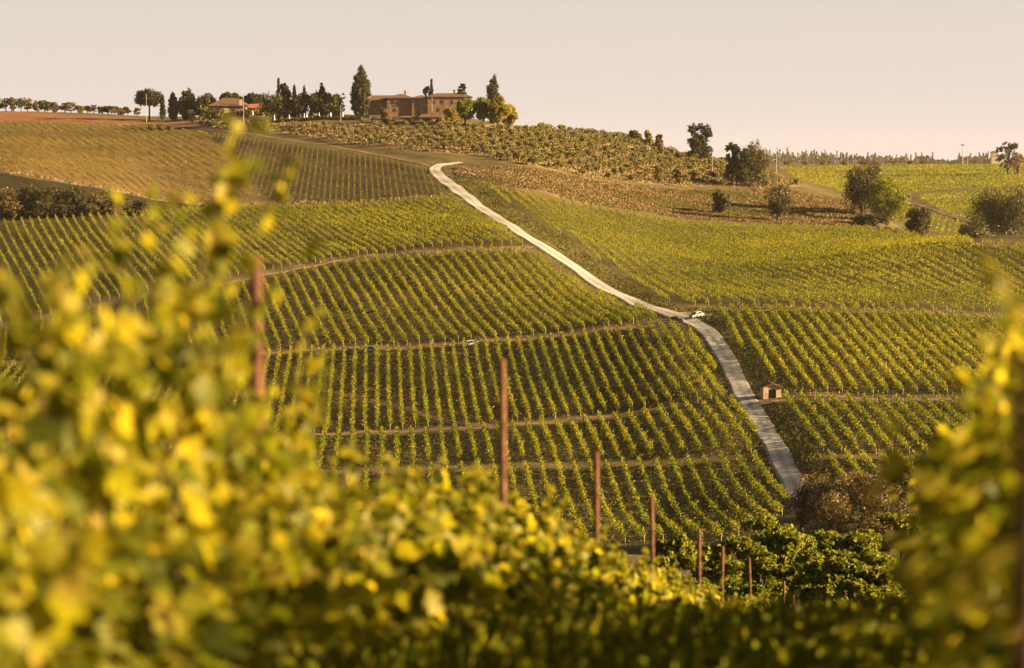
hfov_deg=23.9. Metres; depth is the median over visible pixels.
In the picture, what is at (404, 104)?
stone villa
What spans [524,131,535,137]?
olive tree
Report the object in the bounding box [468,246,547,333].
vine row
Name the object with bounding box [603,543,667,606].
grape vine
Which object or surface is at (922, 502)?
grape vine
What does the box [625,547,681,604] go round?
grape vine
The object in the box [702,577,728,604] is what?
grape vine
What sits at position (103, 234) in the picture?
vine row
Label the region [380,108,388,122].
broadleaf tree
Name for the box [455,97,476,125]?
broadleaf tree
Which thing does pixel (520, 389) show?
vine row
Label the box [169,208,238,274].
vine row
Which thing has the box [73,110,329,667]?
grape vine
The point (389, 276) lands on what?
vine row
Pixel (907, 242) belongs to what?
vine row
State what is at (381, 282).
vine row
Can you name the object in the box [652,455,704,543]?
vine row
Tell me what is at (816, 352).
vine row
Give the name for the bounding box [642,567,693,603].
grape vine
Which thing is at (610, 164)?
olive tree
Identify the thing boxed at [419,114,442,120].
long outbuilding
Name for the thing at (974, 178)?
distant vines
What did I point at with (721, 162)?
olive tree
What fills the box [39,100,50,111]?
ridge tree
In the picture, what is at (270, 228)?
vine row
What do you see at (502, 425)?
vineyard post
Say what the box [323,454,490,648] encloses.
grape vine
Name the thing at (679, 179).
olive tree
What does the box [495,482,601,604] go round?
grape vine
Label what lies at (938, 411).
vine row
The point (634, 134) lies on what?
shrub
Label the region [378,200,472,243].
vine row
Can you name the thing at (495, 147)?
olive tree
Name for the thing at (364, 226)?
vine row
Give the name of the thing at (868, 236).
vine row
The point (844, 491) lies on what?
russet bush
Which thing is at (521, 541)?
grape vine
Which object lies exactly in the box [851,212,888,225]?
shrub
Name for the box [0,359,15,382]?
vine row
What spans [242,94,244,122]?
utility pole
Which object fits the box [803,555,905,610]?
grapevine
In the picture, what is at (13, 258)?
vine row
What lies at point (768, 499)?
vine row
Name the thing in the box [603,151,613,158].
olive tree
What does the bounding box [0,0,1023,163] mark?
sky
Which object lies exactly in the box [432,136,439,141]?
olive tree
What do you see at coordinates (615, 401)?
vine row
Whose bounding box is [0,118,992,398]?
dry grass
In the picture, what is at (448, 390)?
vine row
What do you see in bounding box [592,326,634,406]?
vine row
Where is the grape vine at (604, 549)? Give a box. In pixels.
[598,534,643,606]
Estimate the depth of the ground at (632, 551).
616.14 m
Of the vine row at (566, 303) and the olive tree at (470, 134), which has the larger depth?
the olive tree at (470, 134)
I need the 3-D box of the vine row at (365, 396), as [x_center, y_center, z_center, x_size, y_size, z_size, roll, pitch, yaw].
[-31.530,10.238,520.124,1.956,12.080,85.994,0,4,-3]
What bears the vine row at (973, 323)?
on the ground at (632, 551)
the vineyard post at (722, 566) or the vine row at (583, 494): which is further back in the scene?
the vine row at (583, 494)
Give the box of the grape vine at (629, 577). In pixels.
[605,552,659,604]
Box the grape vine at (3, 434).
[0,418,28,520]
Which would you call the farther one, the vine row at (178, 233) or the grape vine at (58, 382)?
the vine row at (178, 233)
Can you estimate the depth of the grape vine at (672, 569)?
39.98 m
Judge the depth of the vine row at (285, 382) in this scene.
519.75 m
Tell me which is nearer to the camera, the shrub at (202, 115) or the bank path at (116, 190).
the bank path at (116, 190)
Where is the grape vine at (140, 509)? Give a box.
[110,444,179,592]
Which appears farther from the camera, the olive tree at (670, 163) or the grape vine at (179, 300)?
the olive tree at (670, 163)
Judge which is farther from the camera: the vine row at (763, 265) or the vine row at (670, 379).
the vine row at (763, 265)
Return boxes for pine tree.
[280,83,291,98]
[423,86,430,96]
[457,83,466,93]
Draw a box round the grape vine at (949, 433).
[889,386,998,572]
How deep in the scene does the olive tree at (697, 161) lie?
1036.98 m
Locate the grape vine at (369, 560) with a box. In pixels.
[273,435,445,659]
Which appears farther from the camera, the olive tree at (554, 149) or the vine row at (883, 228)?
the olive tree at (554, 149)
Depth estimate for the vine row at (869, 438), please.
432.17 m
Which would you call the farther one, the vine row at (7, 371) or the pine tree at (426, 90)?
the pine tree at (426, 90)
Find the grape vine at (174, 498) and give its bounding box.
[110,444,179,597]
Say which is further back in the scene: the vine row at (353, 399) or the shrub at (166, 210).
the shrub at (166, 210)
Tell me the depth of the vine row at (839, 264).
667.91 m
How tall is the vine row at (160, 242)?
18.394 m
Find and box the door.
[770,390,773,397]
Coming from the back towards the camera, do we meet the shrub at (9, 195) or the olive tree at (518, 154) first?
the olive tree at (518, 154)
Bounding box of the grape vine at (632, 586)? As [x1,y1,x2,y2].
[600,553,657,603]
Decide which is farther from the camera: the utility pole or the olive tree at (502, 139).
the utility pole
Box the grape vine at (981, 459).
[876,321,1023,657]
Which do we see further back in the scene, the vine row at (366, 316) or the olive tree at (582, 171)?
the olive tree at (582, 171)
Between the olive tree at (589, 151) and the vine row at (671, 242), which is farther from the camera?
the olive tree at (589, 151)
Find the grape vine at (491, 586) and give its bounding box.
[341,467,502,635]
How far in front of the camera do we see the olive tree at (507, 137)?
983.36 m
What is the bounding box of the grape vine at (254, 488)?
[129,308,396,667]
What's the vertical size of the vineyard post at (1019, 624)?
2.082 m
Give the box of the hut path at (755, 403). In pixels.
[752,399,786,406]
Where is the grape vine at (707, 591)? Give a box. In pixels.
[694,583,727,607]
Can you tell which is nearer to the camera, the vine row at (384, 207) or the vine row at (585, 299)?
the vine row at (585, 299)
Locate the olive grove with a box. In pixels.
[197,119,762,168]
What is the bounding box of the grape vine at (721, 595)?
[712,584,725,602]
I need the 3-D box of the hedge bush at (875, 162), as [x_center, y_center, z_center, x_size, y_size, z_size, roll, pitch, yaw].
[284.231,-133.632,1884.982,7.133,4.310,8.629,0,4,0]
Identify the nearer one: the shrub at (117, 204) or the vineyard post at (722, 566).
the vineyard post at (722, 566)
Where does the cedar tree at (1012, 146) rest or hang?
on the ground at (632, 551)
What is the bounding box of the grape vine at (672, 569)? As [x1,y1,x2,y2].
[655,561,704,611]
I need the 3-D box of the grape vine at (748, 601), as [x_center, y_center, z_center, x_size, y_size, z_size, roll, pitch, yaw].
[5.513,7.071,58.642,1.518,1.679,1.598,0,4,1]
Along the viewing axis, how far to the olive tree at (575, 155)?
969.98 m
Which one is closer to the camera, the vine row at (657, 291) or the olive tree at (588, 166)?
the vine row at (657, 291)
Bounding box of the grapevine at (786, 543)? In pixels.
[732,514,825,596]
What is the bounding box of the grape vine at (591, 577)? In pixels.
[525,504,610,605]
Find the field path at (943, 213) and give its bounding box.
[904,202,972,222]
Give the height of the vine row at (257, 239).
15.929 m
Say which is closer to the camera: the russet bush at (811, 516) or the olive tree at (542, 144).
the russet bush at (811, 516)
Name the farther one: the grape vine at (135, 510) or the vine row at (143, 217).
the vine row at (143, 217)
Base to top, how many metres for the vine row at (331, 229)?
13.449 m
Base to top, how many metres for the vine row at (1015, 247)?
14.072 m
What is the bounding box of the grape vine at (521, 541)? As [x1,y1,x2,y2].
[420,458,545,614]
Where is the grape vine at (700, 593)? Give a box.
[689,581,728,601]
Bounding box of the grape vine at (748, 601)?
[737,595,753,607]
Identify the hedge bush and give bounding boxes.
[858,160,869,164]
[872,160,880,164]
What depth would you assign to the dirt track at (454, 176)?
830.38 m
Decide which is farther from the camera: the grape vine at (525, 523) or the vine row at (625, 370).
the vine row at (625, 370)
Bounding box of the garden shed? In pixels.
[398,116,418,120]
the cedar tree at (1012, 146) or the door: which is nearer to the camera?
the door
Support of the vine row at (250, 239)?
on the ground at (632, 551)
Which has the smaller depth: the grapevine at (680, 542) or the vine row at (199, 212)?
the grapevine at (680, 542)
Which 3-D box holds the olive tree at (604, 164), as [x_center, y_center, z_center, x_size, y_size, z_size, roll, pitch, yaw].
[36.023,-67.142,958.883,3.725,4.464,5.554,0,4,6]
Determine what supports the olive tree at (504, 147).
on the ground at (632, 551)
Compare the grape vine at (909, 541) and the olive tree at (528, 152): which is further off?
the olive tree at (528, 152)
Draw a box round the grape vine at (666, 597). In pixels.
[625,557,678,605]
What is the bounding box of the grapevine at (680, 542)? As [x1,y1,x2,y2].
[649,530,713,591]
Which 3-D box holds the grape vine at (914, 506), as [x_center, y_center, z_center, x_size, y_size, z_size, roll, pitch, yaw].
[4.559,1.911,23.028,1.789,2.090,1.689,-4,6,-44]
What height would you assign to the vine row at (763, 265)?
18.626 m
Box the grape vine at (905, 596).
[891,533,921,599]
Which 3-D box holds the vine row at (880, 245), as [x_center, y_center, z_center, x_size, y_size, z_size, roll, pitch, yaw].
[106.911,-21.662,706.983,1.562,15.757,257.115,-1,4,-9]
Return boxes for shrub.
[0,186,16,210]
[1,201,27,217]
[15,183,40,208]
[29,199,53,217]
[37,185,62,210]
[52,204,77,217]
[60,185,85,208]
[76,203,100,215]
[86,190,112,208]
[104,207,122,214]
[107,196,129,211]
[129,199,149,210]
[129,208,146,215]
[161,205,170,213]
[187,109,195,122]
[197,105,207,120]
[207,107,216,120]
[217,108,224,118]
[235,111,241,118]
[242,107,251,117]
[253,109,261,116]
[628,130,642,144]
[711,191,730,212]
[763,179,795,220]
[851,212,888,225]
[904,206,931,233]
[959,217,987,238]
[1012,152,1023,173]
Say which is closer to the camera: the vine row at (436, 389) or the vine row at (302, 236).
the vine row at (436, 389)
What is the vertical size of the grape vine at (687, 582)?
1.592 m
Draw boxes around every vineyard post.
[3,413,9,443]
[250,257,263,564]
[499,359,505,507]
[594,452,598,548]
[649,496,654,571]
[697,529,700,584]
[720,546,723,601]
[748,557,751,597]
[1014,357,1023,667]
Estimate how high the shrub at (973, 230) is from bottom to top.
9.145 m
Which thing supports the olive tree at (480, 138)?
on the ground at (632, 551)
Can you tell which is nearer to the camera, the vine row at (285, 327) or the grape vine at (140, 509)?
the grape vine at (140, 509)
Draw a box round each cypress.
[159,94,166,119]
[167,91,178,119]
[176,87,196,118]
[276,78,281,119]
[292,84,296,117]
[319,82,326,115]
[349,65,371,117]
[430,78,433,94]
[486,73,500,123]
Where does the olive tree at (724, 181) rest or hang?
on the ground at (632, 551)
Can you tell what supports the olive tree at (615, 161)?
on the ground at (632, 551)
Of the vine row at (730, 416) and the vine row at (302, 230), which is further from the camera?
the vine row at (302, 230)
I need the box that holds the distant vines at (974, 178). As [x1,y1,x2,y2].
[0,120,1023,509]
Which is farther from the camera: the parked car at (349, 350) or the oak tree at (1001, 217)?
the oak tree at (1001, 217)
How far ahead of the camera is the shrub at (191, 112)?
1114.89 m
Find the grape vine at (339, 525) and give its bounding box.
[173,348,413,666]
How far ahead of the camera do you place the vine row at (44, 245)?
712.62 m
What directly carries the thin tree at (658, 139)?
on the ground at (632, 551)
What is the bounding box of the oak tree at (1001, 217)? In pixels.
[964,181,1023,235]
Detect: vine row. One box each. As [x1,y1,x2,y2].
[0,231,41,312]
[0,249,27,303]
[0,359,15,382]
[0,361,23,387]
[3,220,50,311]
[12,218,43,275]
[15,357,32,386]
[20,217,55,273]
[29,215,80,305]
[38,215,92,301]
[46,213,99,297]
[55,214,109,296]
[63,212,119,296]
[72,212,130,294]
[80,209,130,276]
[89,212,147,285]
[96,210,154,283]
[104,209,162,282]
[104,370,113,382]
[112,205,174,280]
[121,207,185,278]
[127,207,193,281]
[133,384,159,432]
[136,207,203,281]
[146,208,211,279]
[158,212,201,253]
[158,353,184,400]
[162,209,229,273]
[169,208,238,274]
[175,209,247,273]
[182,205,240,255]
[189,205,264,269]
[197,205,269,263]
[203,296,218,346]
[207,281,230,346]
[216,214,282,265]
[220,282,235,322]
[223,212,290,265]
[225,208,299,261]
[228,360,248,426]
[230,280,249,329]
[237,208,306,261]
[239,203,316,261]
[239,278,268,348]
[245,203,324,259]
[253,201,331,257]
[262,202,340,257]
[262,273,292,343]
[262,297,280,349]
[263,346,270,386]
[265,347,282,421]
[270,203,348,255]
[271,272,305,341]
[274,346,292,430]
[278,203,358,254]
[280,270,318,344]
[285,348,303,428]
[286,202,366,251]
[291,268,330,343]
[294,202,376,251]
[301,265,346,342]
[303,202,385,250]
[304,344,314,389]
[311,263,355,343]
[312,203,395,251]
[313,343,325,429]
[320,201,404,247]
[321,260,369,344]
[323,343,337,433]
[327,200,413,248]
[331,260,382,342]
[335,343,346,427]
[336,201,423,248]
[342,259,394,342]
[344,200,432,246]
[347,343,358,427]
[352,199,441,241]
[352,257,407,341]
[361,199,450,241]
[361,341,369,430]
[362,256,419,341]
[370,200,462,245]
[372,253,432,342]
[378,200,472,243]
[384,254,447,339]
[384,344,392,426]
[386,197,482,244]
[394,253,459,341]
[395,198,491,242]
[395,343,406,428]
[401,195,502,240]
[404,252,471,336]
[407,342,419,426]
[410,195,511,244]
[415,250,485,336]
[418,195,522,245]
[418,342,431,423]
[425,193,506,228]
[426,247,497,335]
[428,339,443,422]
[432,194,493,220]
[436,249,509,337]
[439,341,456,424]
[442,459,452,502]
[447,249,521,333]
[451,338,468,425]
[458,460,466,491]
[459,249,535,334]
[461,337,481,421]
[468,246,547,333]
[473,339,493,420]
[474,458,482,483]
[478,244,559,329]
[484,336,507,416]
[488,244,571,329]
[489,459,498,498]
[494,334,520,419]
[501,246,584,326]
[502,185,560,233]
[505,335,531,417]
[506,457,520,496]
[512,245,596,326]
[515,187,600,258]
[516,334,544,416]
[523,460,539,515]
[524,249,609,325]
[525,187,669,300]
[526,335,557,415]
[534,248,621,324]
[537,191,695,304]
[537,334,569,415]
[538,455,570,533]
[548,194,708,304]
[548,332,582,415]
[554,458,588,540]
[559,196,721,300]
[559,331,594,413]
[560,264,635,322]
[569,330,607,413]
[570,199,739,301]
[571,458,610,543]
[580,201,758,304]
[582,329,621,409]
[586,452,627,539]
[588,204,776,304]
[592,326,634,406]
[597,205,793,302]
[602,325,645,404]
[603,459,647,542]
[605,208,809,303]
[614,207,826,306]
[614,326,659,404]
[618,455,665,538]
[623,209,843,304]
[625,323,672,405]
[632,210,858,306]
[636,453,685,535]
[637,321,685,403]
[640,210,874,306]
[647,320,698,402]
[650,214,888,306]
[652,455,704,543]
[657,319,711,396]
[660,216,903,304]
[668,319,727,399]
[668,451,723,540]
[669,217,918,306]
[680,218,932,306]
[684,452,740,535]
[690,219,946,309]
[700,219,960,310]
[700,453,756,531]
[709,218,973,311]
[712,398,752,448]
[719,449,775,521]
[720,219,989,312]
[729,221,996,308]
[729,303,776,380]
[735,449,784,513]
[741,222,1013,308]
[741,303,798,388]
[751,222,1023,308]
[752,300,815,387]
[761,223,1004,294]
[765,303,828,391]
[772,222,1021,295]
[776,302,843,392]
[782,223,1023,293]
[782,389,827,451]
[789,302,857,392]
[794,223,1023,285]
[798,387,844,452]
[801,303,874,395]
[803,222,1023,278]
[812,391,858,453]
[814,223,1023,270]
[814,302,888,393]
[825,224,972,241]
[827,302,904,393]
[829,392,877,449]
[835,223,968,241]
[839,302,917,390]
[844,391,893,448]
[845,222,960,242]
[852,303,934,394]
[855,225,948,241]
[861,391,910,453]
[863,303,951,394]
[866,224,926,241]
[876,225,926,238]
[876,390,927,455]
[877,303,963,391]
[887,304,974,387]
[892,393,930,434]
[899,307,979,377]
[904,393,953,437]
[910,308,996,383]
[910,448,916,459]
[922,307,988,360]
[922,394,961,431]
[933,306,991,355]
[936,389,969,423]
[945,308,987,339]
[950,392,970,416]
[958,309,1015,350]
[969,311,1023,351]
[982,237,1023,261]
[982,312,1007,334]
[998,238,1023,253]
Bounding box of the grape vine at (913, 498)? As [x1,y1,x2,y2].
[906,444,946,546]
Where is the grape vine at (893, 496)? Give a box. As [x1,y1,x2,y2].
[889,477,932,528]
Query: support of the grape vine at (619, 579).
on the ground at (632, 551)
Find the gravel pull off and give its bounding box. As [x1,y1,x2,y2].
[679,312,711,316]
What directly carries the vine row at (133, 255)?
on the ground at (632, 551)
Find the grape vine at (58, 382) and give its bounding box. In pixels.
[0,247,244,667]
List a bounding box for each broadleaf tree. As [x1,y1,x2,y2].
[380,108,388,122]
[443,107,457,123]
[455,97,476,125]
[472,97,489,127]
[487,95,510,123]
[502,103,518,129]
[876,511,923,593]
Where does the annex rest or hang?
on the ground at (632, 551)
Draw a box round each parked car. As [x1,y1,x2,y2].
[345,348,358,353]
[364,346,375,351]
[466,340,479,345]
[668,316,683,321]
[689,311,703,317]
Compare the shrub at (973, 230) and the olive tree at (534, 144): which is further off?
the olive tree at (534, 144)
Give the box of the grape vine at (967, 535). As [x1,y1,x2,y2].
[900,270,1023,667]
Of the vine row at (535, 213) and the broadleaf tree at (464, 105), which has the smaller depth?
the vine row at (535, 213)
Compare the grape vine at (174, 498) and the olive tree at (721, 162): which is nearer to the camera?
the grape vine at (174, 498)
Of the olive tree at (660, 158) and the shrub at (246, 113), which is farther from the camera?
the shrub at (246, 113)
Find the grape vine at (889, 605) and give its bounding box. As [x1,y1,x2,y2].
[874,305,1023,651]
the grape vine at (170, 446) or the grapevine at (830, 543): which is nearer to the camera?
the grape vine at (170, 446)
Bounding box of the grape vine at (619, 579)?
[574,521,648,602]
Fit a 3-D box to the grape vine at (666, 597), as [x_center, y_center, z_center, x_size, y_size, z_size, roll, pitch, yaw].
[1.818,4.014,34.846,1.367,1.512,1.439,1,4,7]
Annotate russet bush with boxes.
[787,476,812,530]
[800,469,831,530]
[810,489,854,535]
[819,469,861,531]
[843,470,884,525]
[850,491,895,539]
[864,461,908,514]
[891,489,917,533]
[896,465,916,513]
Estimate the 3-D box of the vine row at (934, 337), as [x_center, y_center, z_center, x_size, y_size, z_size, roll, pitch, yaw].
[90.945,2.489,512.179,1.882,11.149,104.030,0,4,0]
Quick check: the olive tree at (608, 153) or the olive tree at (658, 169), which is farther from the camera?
the olive tree at (608, 153)
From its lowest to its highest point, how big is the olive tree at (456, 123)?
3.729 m
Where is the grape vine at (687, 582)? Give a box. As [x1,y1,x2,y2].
[677,572,727,609]
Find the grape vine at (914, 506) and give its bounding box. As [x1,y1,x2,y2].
[909,501,917,510]
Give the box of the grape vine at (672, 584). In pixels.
[661,566,704,609]
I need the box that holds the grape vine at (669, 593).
[630,566,693,600]
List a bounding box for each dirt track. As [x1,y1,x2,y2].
[0,121,430,166]
[190,246,534,289]
[212,321,678,355]
[306,387,491,426]
[313,402,738,434]
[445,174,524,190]
[723,307,1018,319]
[790,394,977,400]
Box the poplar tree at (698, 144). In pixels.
[687,122,712,159]
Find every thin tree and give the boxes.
[644,130,653,149]
[654,134,663,148]
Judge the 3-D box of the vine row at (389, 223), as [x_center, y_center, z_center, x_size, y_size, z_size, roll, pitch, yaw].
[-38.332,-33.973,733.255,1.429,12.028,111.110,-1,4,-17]
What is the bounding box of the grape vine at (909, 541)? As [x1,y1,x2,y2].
[874,314,1018,648]
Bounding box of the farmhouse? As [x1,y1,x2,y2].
[208,98,248,118]
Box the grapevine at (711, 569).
[691,533,767,602]
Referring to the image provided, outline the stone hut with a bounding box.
[757,381,783,398]
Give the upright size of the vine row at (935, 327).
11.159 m
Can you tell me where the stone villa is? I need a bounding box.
[367,90,472,121]
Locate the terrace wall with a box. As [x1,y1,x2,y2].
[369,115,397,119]
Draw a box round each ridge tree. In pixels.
[2,98,9,111]
[8,97,17,111]
[15,98,26,111]
[23,97,31,111]
[28,100,42,111]
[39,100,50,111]
[49,101,60,112]
[59,103,70,112]
[66,102,75,112]
[74,105,84,112]
[84,105,91,112]
[88,105,98,113]
[97,106,103,113]
[101,106,110,113]
[109,106,119,114]
[115,107,126,114]
[124,106,131,114]
[133,107,140,114]
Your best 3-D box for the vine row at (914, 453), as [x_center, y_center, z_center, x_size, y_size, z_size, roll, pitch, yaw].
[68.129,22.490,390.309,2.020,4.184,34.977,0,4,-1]
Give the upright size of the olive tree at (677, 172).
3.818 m
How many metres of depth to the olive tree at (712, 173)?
991.39 m
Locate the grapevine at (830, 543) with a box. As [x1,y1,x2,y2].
[809,529,890,604]
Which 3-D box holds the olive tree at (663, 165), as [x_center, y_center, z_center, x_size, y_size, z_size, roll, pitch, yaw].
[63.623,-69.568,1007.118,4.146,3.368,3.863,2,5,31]
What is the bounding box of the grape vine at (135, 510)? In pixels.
[78,506,142,606]
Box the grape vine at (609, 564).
[557,520,621,605]
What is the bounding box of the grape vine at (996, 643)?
[837,251,1023,667]
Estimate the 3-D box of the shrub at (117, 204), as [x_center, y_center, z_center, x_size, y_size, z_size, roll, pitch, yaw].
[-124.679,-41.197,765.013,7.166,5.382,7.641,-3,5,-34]
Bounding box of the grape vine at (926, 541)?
[912,418,971,545]
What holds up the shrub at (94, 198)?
on the ground at (632, 551)
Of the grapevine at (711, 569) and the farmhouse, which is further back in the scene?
the farmhouse
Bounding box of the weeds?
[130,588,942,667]
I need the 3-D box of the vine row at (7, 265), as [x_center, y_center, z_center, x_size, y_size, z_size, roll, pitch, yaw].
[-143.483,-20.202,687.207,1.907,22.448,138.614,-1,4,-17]
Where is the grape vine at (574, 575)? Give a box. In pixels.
[496,491,590,610]
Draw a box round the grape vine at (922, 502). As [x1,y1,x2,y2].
[918,439,978,627]
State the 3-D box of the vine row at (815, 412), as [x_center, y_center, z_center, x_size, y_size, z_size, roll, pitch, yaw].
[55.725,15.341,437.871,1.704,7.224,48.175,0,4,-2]
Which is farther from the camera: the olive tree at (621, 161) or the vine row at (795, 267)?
the olive tree at (621, 161)
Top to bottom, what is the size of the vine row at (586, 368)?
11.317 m
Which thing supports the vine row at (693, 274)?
on the ground at (632, 551)
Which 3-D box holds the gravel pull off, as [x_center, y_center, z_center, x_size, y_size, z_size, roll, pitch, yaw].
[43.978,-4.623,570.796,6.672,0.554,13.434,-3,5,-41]
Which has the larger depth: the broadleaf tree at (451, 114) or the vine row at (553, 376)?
the broadleaf tree at (451, 114)
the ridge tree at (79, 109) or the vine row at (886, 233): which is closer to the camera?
the vine row at (886, 233)
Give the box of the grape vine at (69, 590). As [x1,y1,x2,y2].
[0,411,142,667]
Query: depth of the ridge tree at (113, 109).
1299.03 m
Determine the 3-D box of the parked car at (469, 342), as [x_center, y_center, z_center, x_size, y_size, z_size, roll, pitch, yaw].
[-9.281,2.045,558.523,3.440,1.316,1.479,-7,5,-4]
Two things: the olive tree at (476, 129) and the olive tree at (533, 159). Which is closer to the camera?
the olive tree at (533, 159)
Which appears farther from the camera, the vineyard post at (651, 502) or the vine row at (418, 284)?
the vine row at (418, 284)
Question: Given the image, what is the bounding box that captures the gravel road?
[428,161,816,512]
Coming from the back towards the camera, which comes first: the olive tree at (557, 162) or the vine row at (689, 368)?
the olive tree at (557, 162)
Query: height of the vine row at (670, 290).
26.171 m
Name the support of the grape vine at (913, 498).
on the ground at (632, 551)
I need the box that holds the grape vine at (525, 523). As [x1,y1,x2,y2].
[462,469,577,610]
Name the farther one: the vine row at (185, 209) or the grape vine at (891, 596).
the vine row at (185, 209)
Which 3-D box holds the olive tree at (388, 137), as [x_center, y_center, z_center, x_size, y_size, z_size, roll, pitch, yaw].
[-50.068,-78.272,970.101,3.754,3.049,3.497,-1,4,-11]
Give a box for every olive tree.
[346,137,354,143]
[383,135,391,140]
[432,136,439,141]
[438,125,446,129]
[439,130,449,139]
[446,129,455,136]
[449,136,458,145]
[452,121,459,126]
[457,131,468,139]
[457,140,468,148]
[463,130,473,138]
[465,139,473,146]
[470,122,479,128]
[471,127,480,132]
[471,145,479,152]
[476,136,484,141]
[478,142,486,150]
[485,126,496,131]
[486,130,496,137]
[486,137,498,144]
[486,148,494,156]
[489,145,500,151]
[496,123,504,129]
[496,151,504,159]
[498,129,507,135]
[499,137,505,144]
[500,135,510,142]
[501,144,508,150]
[506,141,515,148]
[508,128,517,135]
[512,134,522,140]
[512,150,523,160]
[515,140,522,145]
[522,125,529,131]
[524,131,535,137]
[524,150,532,157]
[527,154,539,164]
[528,141,537,150]
[536,152,545,162]
[536,155,543,163]
[537,135,545,141]
[537,141,545,148]
[544,142,551,148]
[545,133,555,140]
[547,152,557,159]
[550,141,558,146]
[551,147,560,151]
[551,159,562,167]
[553,151,563,158]
[557,139,567,145]
[557,146,564,152]
[561,132,569,136]
[562,151,573,159]
[565,145,574,151]
[568,159,576,166]
[571,151,578,158]
[574,144,581,150]
[574,158,582,165]
[576,135,586,141]
[579,168,586,174]
[581,163,592,170]
[584,149,593,156]
[590,157,597,162]
[591,154,601,160]
[592,138,600,144]
[592,162,601,171]
[598,159,606,169]
[602,145,610,151]
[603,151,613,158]
[604,171,612,178]
[607,161,612,167]
[608,158,618,165]
[611,168,619,175]
[615,157,624,166]
[617,147,626,155]
[618,166,626,172]
[623,163,633,172]
[627,174,635,180]
[629,156,636,163]
[630,152,639,158]
[633,173,641,179]
[639,159,646,166]
[643,168,651,174]
[646,157,655,165]
[654,174,664,181]
[655,167,662,171]
[656,156,663,161]
[660,163,668,169]
[664,161,673,168]
[664,171,671,178]
[673,169,680,177]
[675,177,683,184]
[679,173,689,181]
[687,164,694,170]
[687,171,697,178]
[690,159,700,167]
[692,169,701,177]
[701,175,712,183]
[704,170,716,176]
[713,161,720,168]
[717,159,724,168]
[719,179,727,186]
[761,179,769,187]
[793,178,800,185]
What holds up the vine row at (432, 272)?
on the ground at (632, 551)
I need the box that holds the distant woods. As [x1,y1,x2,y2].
[755,147,1023,164]
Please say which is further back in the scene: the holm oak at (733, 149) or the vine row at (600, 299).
the holm oak at (733, 149)
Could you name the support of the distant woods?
on the ground at (632, 551)
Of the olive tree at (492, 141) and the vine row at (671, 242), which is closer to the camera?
the vine row at (671, 242)
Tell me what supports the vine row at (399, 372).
on the ground at (632, 551)
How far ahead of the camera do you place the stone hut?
466.09 m
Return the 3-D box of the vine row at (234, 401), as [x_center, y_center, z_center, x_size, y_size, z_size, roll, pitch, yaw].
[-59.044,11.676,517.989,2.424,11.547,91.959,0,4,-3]
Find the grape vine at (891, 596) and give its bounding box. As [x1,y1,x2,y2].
[882,528,932,603]
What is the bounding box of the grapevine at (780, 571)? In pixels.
[767,560,834,604]
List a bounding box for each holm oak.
[190,93,216,118]
[256,91,284,119]
[277,97,294,118]
[289,93,307,117]
[302,90,321,116]
[310,91,333,115]
[327,92,345,116]
[723,141,739,184]
[732,137,769,187]
[840,162,885,213]
[865,172,913,225]
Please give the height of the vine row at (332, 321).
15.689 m
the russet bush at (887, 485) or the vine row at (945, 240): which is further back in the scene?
the vine row at (945, 240)
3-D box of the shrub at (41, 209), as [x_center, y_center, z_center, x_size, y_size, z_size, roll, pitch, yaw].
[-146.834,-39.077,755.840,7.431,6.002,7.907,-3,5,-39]
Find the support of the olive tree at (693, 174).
on the ground at (632, 551)
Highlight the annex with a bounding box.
[247,104,264,115]
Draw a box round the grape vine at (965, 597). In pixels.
[897,387,1018,667]
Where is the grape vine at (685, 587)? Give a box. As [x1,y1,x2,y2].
[676,581,702,603]
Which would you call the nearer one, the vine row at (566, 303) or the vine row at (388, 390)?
the vine row at (388, 390)
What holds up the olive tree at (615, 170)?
on the ground at (632, 551)
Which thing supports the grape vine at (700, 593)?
on the ground at (632, 551)
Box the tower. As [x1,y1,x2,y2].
[990,151,1006,163]
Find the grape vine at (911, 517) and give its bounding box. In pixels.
[884,411,971,527]
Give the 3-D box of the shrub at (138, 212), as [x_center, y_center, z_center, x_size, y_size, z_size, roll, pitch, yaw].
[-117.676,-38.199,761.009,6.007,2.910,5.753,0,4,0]
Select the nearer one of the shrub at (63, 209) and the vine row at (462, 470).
the vine row at (462, 470)
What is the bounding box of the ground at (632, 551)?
[0,111,1023,667]
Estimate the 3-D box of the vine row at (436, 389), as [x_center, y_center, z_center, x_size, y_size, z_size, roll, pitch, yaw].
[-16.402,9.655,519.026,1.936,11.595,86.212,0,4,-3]
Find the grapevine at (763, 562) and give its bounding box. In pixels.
[724,550,787,601]
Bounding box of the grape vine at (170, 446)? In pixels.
[167,438,209,490]
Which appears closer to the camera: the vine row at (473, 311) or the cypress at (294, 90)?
the vine row at (473, 311)
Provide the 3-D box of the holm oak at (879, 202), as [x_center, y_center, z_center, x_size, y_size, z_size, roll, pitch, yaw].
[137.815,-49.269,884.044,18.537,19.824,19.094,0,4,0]
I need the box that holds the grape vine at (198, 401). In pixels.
[0,209,295,667]
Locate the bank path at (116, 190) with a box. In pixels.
[0,172,268,205]
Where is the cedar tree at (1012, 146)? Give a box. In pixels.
[995,141,1021,175]
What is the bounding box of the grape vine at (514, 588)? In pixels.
[415,463,543,625]
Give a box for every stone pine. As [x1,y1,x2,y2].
[134,88,163,119]
[219,91,241,99]
[242,92,262,103]
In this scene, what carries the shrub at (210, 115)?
on the ground at (632, 551)
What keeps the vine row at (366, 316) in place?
on the ground at (632, 551)
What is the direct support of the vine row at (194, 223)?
on the ground at (632, 551)

